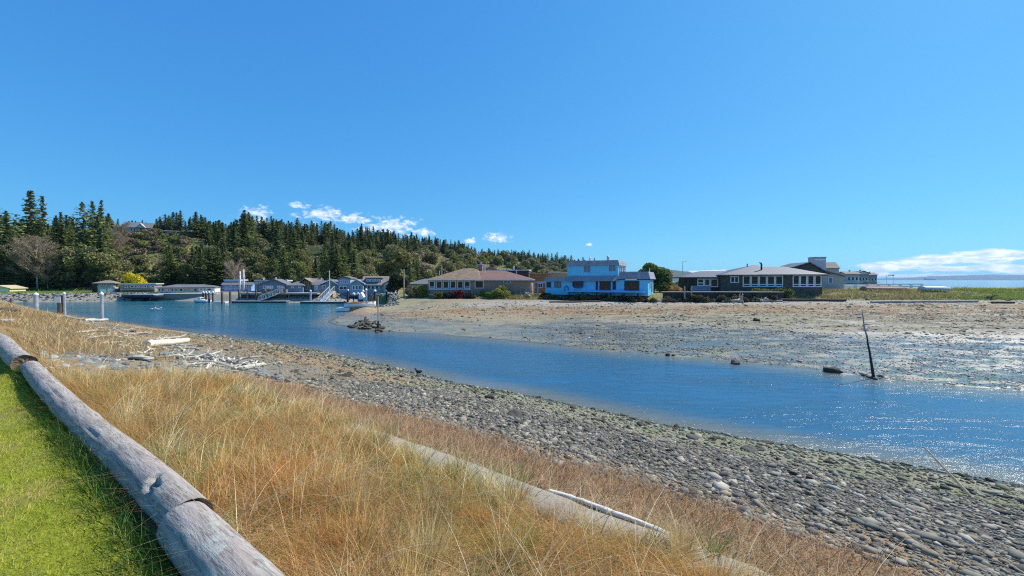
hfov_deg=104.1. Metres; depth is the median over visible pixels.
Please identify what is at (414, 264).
shrub
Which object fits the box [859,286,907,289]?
rowing boat
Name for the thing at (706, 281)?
window
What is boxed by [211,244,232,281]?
fir tree
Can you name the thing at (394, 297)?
bank rubble
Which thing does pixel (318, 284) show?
gabled house
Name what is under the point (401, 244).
fir tree
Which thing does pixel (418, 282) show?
grey roofed house
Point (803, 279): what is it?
window
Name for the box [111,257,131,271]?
budding tree
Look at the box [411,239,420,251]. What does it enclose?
fir tree
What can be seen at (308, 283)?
timber house
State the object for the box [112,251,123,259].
shrub
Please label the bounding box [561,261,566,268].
shrub
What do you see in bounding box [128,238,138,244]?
shrub
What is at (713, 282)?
window
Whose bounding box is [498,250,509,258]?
shrub
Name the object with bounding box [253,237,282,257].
budding tree
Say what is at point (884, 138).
sky
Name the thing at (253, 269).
budding tree
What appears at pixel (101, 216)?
fir tree
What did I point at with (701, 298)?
scrub bush
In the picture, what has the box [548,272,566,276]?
cedar annex
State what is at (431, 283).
window
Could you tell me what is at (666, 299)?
scrub bush
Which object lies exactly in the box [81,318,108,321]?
driftwood log
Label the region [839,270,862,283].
seaside house
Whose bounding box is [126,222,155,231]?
hilltop house
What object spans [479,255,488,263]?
shrub
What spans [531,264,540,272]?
shrub
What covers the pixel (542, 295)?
scrub bush
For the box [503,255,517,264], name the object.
shrub
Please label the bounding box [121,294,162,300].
barge hull
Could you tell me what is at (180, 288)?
long house
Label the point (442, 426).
beach weeds
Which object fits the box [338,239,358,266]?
fir tree
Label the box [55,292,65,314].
piling
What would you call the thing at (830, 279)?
window
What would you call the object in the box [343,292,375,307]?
motor boat
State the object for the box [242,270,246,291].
mast
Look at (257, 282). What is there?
flat roofed house
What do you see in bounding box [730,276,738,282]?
window
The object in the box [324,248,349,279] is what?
fir tree
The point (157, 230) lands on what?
shrub
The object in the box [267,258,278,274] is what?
fir tree
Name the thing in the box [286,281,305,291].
cottage
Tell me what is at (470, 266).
budding tree
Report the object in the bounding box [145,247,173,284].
fir tree
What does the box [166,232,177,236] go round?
shrub
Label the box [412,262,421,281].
fir tree
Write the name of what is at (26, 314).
bank grass
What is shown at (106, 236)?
fir tree
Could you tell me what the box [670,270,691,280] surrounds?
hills
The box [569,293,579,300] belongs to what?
scrub bush
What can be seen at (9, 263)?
fir tree
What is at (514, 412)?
dark rock
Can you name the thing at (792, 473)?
dark rock
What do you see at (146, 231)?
shrub
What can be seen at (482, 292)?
bush
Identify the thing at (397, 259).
budding tree
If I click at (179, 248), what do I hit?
shrub
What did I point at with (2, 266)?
fir tree
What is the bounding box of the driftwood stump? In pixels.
[722,293,743,302]
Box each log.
[0,307,20,313]
[0,333,37,370]
[19,361,213,525]
[64,315,94,322]
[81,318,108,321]
[125,355,153,359]
[142,338,189,346]
[156,501,284,575]
[183,353,232,361]
[217,360,246,365]
[231,362,265,371]
[549,301,600,302]
[752,300,782,301]
[778,299,846,300]
[870,300,978,302]
[991,301,1014,303]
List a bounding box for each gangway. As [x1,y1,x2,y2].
[258,287,283,300]
[318,286,334,300]
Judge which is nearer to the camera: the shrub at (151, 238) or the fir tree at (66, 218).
the fir tree at (66, 218)
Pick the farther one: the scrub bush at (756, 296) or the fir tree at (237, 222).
the fir tree at (237, 222)
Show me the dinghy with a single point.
(201, 300)
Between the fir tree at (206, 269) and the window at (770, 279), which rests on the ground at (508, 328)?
the fir tree at (206, 269)
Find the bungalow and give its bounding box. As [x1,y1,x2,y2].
[426,262,537,296]
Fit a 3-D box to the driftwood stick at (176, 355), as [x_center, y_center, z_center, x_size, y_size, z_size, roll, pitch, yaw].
[-10.793,2.114,12.369,1.096,0.102,0.128,2,11,-9]
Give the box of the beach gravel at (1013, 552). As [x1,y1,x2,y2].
[78,320,1023,575]
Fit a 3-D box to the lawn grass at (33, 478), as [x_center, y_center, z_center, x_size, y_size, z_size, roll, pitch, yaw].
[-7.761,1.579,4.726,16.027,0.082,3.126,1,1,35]
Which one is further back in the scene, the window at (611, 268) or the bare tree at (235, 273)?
the bare tree at (235, 273)
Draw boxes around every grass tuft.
[216,482,240,504]
[345,510,377,558]
[435,453,472,483]
[472,465,493,501]
[511,452,539,481]
[638,514,674,544]
[694,507,744,558]
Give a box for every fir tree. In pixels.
[0,211,18,253]
[0,214,23,284]
[0,231,18,284]
[0,239,33,285]
[0,243,44,288]
[0,245,16,284]
[8,190,56,242]
[28,230,73,285]
[29,224,81,275]
[30,223,49,285]
[35,268,66,289]
[37,196,56,235]
[38,246,84,288]
[42,223,60,244]
[51,221,68,243]
[52,215,58,228]
[53,212,65,243]
[55,226,71,245]
[58,201,98,248]
[59,221,73,244]
[63,215,71,229]
[66,226,77,243]
[71,271,89,287]
[74,201,113,250]
[79,241,114,283]
[82,227,117,281]
[88,216,110,251]
[92,200,112,251]
[93,226,118,258]
[105,213,115,228]
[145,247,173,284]
[148,245,183,285]
[156,214,172,232]
[158,253,181,285]
[164,212,183,228]
[172,210,186,230]
[175,252,184,281]
[177,246,202,283]
[180,247,208,283]
[186,216,193,229]
[194,248,228,284]
[200,246,229,285]
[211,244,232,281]
[213,225,226,241]
[221,227,243,270]
[226,220,242,238]
[227,220,257,256]
[235,214,257,247]
[255,216,260,231]
[264,229,286,266]
[265,252,280,276]
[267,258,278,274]
[268,222,287,248]
[269,249,282,272]
[273,248,288,273]
[280,231,316,280]
[280,258,293,282]
[281,251,298,265]
[288,223,295,237]
[299,239,318,270]
[309,258,321,277]
[316,221,324,242]
[316,245,328,264]
[316,247,333,279]
[317,223,327,241]
[321,235,340,264]
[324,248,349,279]
[327,244,344,278]
[335,247,353,278]
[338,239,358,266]
[341,242,364,275]
[341,256,353,276]
[349,251,359,277]
[353,241,362,264]
[354,236,364,251]
[364,238,380,257]
[383,233,390,249]
[398,238,406,251]
[404,261,416,282]
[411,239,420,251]
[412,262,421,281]
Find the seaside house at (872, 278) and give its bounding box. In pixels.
[869,272,877,283]
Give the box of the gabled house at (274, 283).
[256,279,290,291]
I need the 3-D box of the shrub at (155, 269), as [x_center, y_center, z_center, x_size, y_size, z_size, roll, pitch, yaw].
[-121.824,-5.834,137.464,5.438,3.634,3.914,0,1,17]
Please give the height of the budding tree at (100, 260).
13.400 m
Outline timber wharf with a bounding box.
[238,289,320,299]
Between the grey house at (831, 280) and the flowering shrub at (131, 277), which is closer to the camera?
the grey house at (831, 280)
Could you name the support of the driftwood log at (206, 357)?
on the ground at (508, 328)
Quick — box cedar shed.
[529,273,548,292]
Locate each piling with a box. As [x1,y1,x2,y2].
[33,293,38,309]
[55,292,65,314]
[99,292,103,318]
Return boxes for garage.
[0,285,26,291]
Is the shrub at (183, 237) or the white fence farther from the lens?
the shrub at (183, 237)
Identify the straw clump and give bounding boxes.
[292,391,333,406]
[445,460,550,512]
[602,502,754,562]
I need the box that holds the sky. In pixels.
[0,0,1023,278]
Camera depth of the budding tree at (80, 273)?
115.59 m
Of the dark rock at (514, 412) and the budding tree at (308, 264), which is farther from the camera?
the budding tree at (308, 264)
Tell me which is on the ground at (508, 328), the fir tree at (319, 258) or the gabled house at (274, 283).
the fir tree at (319, 258)
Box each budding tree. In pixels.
[26,247,62,276]
[51,246,88,288]
[70,246,92,286]
[76,254,88,286]
[82,247,125,281]
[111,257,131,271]
[164,264,182,282]
[177,263,196,283]
[199,245,233,275]
[230,247,269,276]
[244,262,267,283]
[251,247,261,252]
[252,271,271,281]
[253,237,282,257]
[268,269,291,281]
[281,248,307,262]
[283,261,306,282]
[299,253,312,274]
[325,241,340,251]
[352,263,378,278]
[358,249,374,265]
[373,259,388,275]
[382,244,412,276]
[435,261,454,275]
[446,261,465,272]
[465,264,475,267]
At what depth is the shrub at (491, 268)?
248.61 m
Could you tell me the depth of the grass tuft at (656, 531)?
3.15 m
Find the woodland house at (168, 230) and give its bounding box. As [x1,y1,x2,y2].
[164,229,195,233]
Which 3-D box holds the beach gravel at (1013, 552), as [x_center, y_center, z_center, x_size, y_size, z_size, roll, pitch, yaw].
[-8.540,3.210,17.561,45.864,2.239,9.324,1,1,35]
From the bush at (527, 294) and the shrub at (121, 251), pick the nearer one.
the bush at (527, 294)
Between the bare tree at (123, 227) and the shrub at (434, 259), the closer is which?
the bare tree at (123, 227)
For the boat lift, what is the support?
on the ground at (508, 328)
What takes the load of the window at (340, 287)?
in the blue white house at (370, 284)
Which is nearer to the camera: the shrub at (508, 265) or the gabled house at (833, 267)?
the gabled house at (833, 267)
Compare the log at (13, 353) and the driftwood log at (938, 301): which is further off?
the driftwood log at (938, 301)
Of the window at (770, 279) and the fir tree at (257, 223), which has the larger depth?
the fir tree at (257, 223)
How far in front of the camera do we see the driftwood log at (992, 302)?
58.43 m
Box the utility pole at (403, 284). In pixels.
[403,269,404,296]
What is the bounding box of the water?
[9,280,1023,484]
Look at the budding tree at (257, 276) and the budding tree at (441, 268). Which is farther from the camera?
the budding tree at (441, 268)
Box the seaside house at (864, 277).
[856,270,870,283]
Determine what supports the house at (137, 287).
on the ground at (508, 328)
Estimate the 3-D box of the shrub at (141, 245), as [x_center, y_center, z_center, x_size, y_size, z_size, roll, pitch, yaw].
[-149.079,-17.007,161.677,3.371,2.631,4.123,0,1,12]
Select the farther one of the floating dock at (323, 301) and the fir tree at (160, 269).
the fir tree at (160, 269)
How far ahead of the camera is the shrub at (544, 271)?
266.10 m
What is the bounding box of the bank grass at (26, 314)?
[0,299,414,386]
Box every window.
[339,286,346,289]
[429,281,434,288]
[436,281,441,288]
[443,281,448,288]
[450,281,455,288]
[457,281,462,288]
[464,281,469,288]
[475,281,483,287]
[554,282,560,286]
[572,281,582,287]
[583,266,590,271]
[600,281,610,289]
[608,265,615,271]
[697,279,703,285]
[704,279,709,285]
[710,279,717,286]
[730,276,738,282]
[743,276,750,286]
[751,276,758,286]
[759,276,766,286]
[767,276,774,286]
[775,276,782,286]
[792,276,799,286]
[800,276,806,286]
[807,276,813,286]
[814,275,821,286]
[828,277,832,282]
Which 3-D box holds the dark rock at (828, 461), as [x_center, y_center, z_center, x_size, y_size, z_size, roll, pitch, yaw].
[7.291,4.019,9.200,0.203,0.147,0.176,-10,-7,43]
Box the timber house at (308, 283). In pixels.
[300,277,323,291]
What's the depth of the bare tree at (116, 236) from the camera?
149.63 m
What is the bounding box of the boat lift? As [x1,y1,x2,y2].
[349,292,364,301]
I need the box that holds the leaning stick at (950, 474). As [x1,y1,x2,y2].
[923,446,971,495]
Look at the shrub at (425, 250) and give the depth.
254.80 m
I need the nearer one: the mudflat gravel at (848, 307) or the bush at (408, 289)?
the mudflat gravel at (848, 307)
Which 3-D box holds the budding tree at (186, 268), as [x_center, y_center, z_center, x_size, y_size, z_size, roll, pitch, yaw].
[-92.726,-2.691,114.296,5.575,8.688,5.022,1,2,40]
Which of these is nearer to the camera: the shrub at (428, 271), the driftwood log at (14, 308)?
the driftwood log at (14, 308)
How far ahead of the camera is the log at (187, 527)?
2.25 m
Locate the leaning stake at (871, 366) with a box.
[862,312,874,376]
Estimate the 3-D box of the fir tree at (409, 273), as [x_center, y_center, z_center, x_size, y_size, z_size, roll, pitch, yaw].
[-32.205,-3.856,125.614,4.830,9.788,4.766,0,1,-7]
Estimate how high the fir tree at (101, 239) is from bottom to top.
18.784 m
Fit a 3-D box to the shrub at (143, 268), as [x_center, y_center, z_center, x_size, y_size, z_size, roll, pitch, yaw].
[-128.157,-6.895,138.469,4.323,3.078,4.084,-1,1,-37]
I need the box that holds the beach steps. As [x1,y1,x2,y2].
[683,286,691,299]
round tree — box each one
[386,273,409,293]
[637,263,673,291]
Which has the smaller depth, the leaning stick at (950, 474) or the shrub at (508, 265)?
the leaning stick at (950, 474)
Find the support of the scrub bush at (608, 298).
on the ground at (508, 328)
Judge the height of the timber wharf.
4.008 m
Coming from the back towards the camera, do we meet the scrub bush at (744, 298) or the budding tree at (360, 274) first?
the budding tree at (360, 274)
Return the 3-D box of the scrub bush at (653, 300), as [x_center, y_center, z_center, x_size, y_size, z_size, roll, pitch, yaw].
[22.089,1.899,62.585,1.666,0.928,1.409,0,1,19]
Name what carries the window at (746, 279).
in the metal roof house at (804, 277)
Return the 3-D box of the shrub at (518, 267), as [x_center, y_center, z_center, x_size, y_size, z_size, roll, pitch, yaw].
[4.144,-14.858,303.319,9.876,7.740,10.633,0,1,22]
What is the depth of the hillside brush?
173.11 m
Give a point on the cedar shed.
(539, 277)
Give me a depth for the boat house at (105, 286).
93.25 m
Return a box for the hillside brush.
[26,231,563,290]
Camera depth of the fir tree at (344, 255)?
121.09 m
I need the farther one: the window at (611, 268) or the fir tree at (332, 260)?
the fir tree at (332, 260)
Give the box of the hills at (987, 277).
[877,274,1023,279]
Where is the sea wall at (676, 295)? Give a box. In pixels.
[660,291,783,299]
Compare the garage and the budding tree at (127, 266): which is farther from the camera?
the budding tree at (127, 266)
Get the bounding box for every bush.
[405,285,415,294]
[407,291,419,297]
[414,284,428,296]
[433,291,444,298]
[444,291,454,298]
[453,289,464,297]
[465,291,476,298]
[479,289,486,296]
[485,291,495,297]
[491,285,510,297]
[524,292,531,297]
[539,292,546,298]
[544,292,552,299]
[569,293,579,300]
[579,294,590,300]
[600,293,607,297]
[602,295,613,301]
[618,295,625,301]
[627,295,636,301]
[649,298,657,301]
[656,280,678,291]
[661,296,676,302]
[668,285,682,290]
[683,294,696,301]
[695,295,709,302]
[717,295,730,302]
[718,295,731,302]
[730,294,737,299]
[737,295,748,301]
[748,294,760,300]
[749,288,771,291]
[770,295,779,299]
[771,287,794,298]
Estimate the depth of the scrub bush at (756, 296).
62.91 m
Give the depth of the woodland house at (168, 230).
194.92 m
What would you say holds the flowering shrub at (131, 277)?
on the ground at (508, 328)
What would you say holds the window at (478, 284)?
in the bungalow
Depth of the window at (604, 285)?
67.32 m
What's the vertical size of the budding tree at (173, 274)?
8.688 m
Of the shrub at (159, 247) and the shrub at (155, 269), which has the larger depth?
the shrub at (159, 247)
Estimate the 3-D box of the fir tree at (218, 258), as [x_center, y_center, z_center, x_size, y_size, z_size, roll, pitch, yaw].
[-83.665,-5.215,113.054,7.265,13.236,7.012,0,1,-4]
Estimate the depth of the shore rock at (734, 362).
21.85 m
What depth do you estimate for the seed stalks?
5.22 m
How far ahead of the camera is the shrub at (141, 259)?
142.37 m
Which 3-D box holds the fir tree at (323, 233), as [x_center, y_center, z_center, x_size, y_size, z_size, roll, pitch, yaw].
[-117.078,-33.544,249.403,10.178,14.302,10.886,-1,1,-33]
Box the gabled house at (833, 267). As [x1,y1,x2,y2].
[826,262,839,273]
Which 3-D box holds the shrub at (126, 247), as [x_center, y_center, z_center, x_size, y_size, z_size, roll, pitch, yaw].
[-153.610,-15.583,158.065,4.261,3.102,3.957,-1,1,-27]
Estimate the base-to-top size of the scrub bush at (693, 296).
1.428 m
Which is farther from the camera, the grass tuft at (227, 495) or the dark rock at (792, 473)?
the dark rock at (792, 473)
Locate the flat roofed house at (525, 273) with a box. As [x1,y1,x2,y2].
[483,266,530,277]
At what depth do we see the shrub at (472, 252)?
297.36 m
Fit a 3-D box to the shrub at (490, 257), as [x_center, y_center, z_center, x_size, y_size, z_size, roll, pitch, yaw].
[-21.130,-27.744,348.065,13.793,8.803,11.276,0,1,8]
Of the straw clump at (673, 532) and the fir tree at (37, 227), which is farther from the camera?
the fir tree at (37, 227)
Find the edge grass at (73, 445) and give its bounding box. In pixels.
[0,365,288,575]
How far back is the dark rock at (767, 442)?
10.99 m
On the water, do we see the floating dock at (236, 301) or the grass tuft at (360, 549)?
the floating dock at (236, 301)
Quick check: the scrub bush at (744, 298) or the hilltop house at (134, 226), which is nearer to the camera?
the scrub bush at (744, 298)
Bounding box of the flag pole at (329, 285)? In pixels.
[329,271,329,300]
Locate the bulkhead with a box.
[156,293,217,298]
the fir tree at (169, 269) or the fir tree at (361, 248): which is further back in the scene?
the fir tree at (361, 248)
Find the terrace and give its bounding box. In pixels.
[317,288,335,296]
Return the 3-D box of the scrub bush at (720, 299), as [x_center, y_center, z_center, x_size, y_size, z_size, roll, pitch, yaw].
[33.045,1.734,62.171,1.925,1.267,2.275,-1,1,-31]
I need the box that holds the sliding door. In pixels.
[624,281,638,290]
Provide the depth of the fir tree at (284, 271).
113.12 m
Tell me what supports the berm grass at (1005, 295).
on the ground at (508, 328)
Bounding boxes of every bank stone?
[110,366,126,370]
[255,369,266,375]
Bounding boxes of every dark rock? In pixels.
[339,372,351,376]
[485,393,493,398]
[507,409,521,416]
[686,434,698,439]
[740,445,758,452]
[759,440,773,444]
[788,471,803,476]
[823,459,833,463]
[953,473,968,477]
[983,477,994,481]
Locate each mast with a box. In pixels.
[238,271,242,291]
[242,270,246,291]
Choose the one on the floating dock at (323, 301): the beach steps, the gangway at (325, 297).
the gangway at (325, 297)
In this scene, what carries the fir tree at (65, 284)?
on the ground at (508, 328)
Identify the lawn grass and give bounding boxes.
[0,290,166,293]
[0,360,174,575]
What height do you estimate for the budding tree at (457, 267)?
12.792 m
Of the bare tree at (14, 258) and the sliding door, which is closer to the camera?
the sliding door
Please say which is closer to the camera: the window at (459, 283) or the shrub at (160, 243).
the window at (459, 283)
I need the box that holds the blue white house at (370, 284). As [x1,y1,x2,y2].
[337,276,395,294]
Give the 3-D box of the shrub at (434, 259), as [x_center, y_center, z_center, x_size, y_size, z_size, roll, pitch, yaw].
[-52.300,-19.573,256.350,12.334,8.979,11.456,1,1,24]
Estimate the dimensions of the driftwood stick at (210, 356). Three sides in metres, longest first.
0.909 x 0.145 x 0.080 m
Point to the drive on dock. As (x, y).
(341, 309)
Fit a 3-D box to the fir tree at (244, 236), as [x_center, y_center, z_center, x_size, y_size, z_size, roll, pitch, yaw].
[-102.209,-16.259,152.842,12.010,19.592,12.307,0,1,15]
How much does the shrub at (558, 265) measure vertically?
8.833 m
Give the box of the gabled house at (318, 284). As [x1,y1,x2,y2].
[312,279,337,292]
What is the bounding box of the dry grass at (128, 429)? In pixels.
[5,353,811,575]
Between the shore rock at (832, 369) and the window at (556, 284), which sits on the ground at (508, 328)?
the shore rock at (832, 369)
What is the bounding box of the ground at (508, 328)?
[0,232,1023,575]
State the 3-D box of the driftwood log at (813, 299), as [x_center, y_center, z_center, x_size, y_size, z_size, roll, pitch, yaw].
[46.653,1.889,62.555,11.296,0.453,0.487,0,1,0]
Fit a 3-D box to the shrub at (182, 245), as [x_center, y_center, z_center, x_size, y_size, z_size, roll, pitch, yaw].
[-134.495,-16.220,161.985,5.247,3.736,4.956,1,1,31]
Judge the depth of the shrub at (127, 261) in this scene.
138.80 m
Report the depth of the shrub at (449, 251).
311.53 m
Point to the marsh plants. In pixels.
(1001, 317)
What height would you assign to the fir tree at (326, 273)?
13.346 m
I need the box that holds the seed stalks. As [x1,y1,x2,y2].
[214,349,769,561]
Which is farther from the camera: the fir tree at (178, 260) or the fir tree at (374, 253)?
the fir tree at (374, 253)
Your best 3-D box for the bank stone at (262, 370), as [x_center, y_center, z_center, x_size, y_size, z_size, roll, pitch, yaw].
[-6.842,2.316,10.892,0.177,0.144,0.340,16,19,24]
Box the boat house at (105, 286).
[92,280,120,292]
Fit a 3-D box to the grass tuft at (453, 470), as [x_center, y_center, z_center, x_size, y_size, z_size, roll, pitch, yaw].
[-0.620,1.825,4.076,0.332,0.314,0.463,1,2,40]
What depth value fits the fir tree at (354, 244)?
176.35 m
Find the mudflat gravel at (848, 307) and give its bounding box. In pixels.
[336,297,1023,388]
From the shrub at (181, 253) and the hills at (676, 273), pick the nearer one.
the shrub at (181, 253)
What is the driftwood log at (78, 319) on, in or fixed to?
on the ground at (508, 328)
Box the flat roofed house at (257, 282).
[254,278,292,288]
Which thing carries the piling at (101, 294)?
in the water
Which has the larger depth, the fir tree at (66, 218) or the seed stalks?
the fir tree at (66, 218)
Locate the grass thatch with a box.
[54,373,729,575]
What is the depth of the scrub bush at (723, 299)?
61.65 m
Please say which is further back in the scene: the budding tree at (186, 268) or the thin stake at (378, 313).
the budding tree at (186, 268)
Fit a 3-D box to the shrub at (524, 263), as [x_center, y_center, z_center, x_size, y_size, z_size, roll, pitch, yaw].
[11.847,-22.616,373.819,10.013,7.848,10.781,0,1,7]
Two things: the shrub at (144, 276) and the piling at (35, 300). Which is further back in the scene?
the shrub at (144, 276)
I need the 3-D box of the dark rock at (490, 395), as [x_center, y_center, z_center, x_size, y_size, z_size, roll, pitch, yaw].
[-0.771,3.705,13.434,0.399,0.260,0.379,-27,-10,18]
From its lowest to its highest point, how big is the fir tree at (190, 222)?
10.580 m
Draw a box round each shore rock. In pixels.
[730,359,739,364]
[823,366,843,373]
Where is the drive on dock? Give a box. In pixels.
[335,307,379,311]
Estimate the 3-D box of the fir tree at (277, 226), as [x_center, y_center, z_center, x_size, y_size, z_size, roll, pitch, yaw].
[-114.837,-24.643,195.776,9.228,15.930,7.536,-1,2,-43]
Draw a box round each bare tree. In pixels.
[1,235,46,285]
[10,234,61,290]
[28,257,62,289]
[107,230,126,251]
[109,220,130,245]
[222,258,247,279]
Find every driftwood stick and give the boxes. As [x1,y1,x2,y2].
[150,354,183,357]
[173,360,208,364]
[199,355,219,357]
[206,360,232,367]
[231,355,260,362]
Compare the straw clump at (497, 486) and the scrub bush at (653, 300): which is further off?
the scrub bush at (653, 300)
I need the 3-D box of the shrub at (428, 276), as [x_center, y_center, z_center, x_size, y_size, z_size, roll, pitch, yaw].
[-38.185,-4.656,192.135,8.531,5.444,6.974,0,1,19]
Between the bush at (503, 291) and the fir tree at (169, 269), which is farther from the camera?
the fir tree at (169, 269)
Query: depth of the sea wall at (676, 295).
63.58 m
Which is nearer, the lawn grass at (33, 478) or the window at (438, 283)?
the lawn grass at (33, 478)
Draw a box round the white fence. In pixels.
[844,284,923,287]
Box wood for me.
[105,212,585,277]
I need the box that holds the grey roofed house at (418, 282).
[409,279,427,286]
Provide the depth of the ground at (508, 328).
16.27 m
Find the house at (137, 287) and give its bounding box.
[119,283,163,291]
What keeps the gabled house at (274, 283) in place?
on the timber wharf
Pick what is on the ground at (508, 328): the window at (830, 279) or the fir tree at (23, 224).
the fir tree at (23, 224)
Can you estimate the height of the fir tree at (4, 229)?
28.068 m
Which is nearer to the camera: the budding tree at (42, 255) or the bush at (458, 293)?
the bush at (458, 293)
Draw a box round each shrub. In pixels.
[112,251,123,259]
[115,248,130,255]
[118,259,135,270]
[119,245,130,251]
[122,272,147,282]
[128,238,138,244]
[129,248,146,255]
[130,255,149,265]
[134,264,149,271]
[137,243,147,248]
[138,233,150,239]
[140,274,150,281]
[142,229,151,232]
[148,231,157,235]
[148,266,164,273]
[149,235,163,241]
[150,240,161,246]
[151,227,163,235]
[155,245,165,252]
[156,242,171,249]
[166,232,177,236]
[169,237,176,242]
[172,246,186,251]
[173,244,187,250]
[173,248,187,255]
[177,235,190,243]
[179,229,192,236]
[179,239,189,246]
[403,253,422,267]
[408,262,422,275]
[412,250,424,257]
[417,264,435,273]
[422,244,439,252]
[422,249,433,260]
[423,269,438,278]
[424,251,439,263]
[424,273,432,278]
[439,256,459,265]
[445,249,455,256]
[456,248,464,254]
[457,253,474,260]
[459,258,468,264]
[462,250,476,258]
[469,260,477,266]
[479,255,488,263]
[482,251,494,259]
[486,266,497,269]
[489,259,496,264]
[493,256,503,264]
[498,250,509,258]
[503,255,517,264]
[505,262,511,267]
[512,264,523,269]
[520,260,529,266]
[527,258,535,265]
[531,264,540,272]
[535,264,548,268]
[538,269,553,272]
[551,262,560,269]
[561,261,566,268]
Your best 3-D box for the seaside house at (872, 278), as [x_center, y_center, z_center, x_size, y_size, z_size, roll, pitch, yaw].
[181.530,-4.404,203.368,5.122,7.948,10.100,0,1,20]
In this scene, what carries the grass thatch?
on the ground at (508, 328)
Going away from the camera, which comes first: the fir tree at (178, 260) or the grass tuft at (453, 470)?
the grass tuft at (453, 470)
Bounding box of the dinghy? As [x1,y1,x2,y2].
[194,297,211,302]
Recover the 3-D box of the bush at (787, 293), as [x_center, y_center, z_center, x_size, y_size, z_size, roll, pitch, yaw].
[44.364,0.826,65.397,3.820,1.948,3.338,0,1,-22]
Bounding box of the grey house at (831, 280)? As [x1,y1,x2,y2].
[808,257,844,288]
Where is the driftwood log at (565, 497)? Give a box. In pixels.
[183,368,772,575]
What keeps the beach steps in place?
on the ground at (508, 328)
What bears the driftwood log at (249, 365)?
on the ground at (508, 328)
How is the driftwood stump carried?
on the ground at (508, 328)
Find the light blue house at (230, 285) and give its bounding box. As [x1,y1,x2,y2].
[221,280,254,291]
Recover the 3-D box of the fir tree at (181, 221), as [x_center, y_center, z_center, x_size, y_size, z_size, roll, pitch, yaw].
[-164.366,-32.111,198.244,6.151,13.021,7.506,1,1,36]
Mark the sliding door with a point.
(628, 285)
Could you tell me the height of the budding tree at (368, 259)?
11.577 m
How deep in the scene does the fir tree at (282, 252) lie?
133.22 m
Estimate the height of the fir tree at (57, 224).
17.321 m
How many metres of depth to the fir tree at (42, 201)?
137.46 m
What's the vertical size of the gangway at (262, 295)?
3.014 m
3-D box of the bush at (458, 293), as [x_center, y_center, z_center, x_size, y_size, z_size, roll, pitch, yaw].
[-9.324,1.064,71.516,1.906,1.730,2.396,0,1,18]
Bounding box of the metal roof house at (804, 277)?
[669,262,829,294]
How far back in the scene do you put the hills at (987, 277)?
8098.67 m
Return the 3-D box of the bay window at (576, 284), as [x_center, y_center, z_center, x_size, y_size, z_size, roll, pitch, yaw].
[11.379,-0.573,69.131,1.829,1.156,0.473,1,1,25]
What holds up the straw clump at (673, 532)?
on the ground at (508, 328)
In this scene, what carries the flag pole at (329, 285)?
on the ground at (508, 328)
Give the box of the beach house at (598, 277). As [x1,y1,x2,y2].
[533,256,655,299]
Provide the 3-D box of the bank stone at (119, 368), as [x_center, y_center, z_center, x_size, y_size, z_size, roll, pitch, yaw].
[-8.748,1.837,8.876,0.287,0.188,0.429,-2,-7,-14]
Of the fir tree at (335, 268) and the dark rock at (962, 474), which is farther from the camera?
the fir tree at (335, 268)
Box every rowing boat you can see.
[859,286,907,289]
[918,286,950,290]
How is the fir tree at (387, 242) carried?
on the ground at (508, 328)
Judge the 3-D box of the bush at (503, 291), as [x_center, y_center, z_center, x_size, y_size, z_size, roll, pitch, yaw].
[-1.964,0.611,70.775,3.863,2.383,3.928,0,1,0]
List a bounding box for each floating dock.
[232,300,288,302]
[300,301,352,302]
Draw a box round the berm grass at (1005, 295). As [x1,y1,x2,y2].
[475,286,1023,299]
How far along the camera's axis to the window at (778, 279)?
68.29 m
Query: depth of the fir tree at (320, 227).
259.16 m
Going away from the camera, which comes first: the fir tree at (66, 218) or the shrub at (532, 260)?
the fir tree at (66, 218)
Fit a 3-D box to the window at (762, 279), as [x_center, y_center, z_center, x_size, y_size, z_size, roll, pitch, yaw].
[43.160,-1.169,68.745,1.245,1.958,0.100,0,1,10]
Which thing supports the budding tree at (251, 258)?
on the ground at (508, 328)
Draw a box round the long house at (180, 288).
[155,284,221,292]
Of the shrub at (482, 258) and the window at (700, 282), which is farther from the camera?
the shrub at (482, 258)
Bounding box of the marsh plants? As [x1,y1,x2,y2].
[377,302,1022,329]
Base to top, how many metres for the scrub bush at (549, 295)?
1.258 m
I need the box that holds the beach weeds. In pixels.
[221,364,982,575]
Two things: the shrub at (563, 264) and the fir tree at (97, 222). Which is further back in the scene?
the shrub at (563, 264)
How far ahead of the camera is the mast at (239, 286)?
95.96 m
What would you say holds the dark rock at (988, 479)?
on the ground at (508, 328)
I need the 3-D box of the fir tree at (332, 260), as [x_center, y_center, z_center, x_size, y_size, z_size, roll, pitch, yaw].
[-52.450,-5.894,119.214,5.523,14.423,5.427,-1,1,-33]
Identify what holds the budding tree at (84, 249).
on the ground at (508, 328)
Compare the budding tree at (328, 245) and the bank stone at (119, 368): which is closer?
the bank stone at (119, 368)
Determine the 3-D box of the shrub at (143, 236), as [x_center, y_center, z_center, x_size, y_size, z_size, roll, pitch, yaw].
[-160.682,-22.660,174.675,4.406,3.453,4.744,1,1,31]
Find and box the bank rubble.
[0,292,400,306]
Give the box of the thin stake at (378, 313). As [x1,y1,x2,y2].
[377,297,378,328]
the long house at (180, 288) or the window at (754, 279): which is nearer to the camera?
the window at (754, 279)
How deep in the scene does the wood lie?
226.22 m

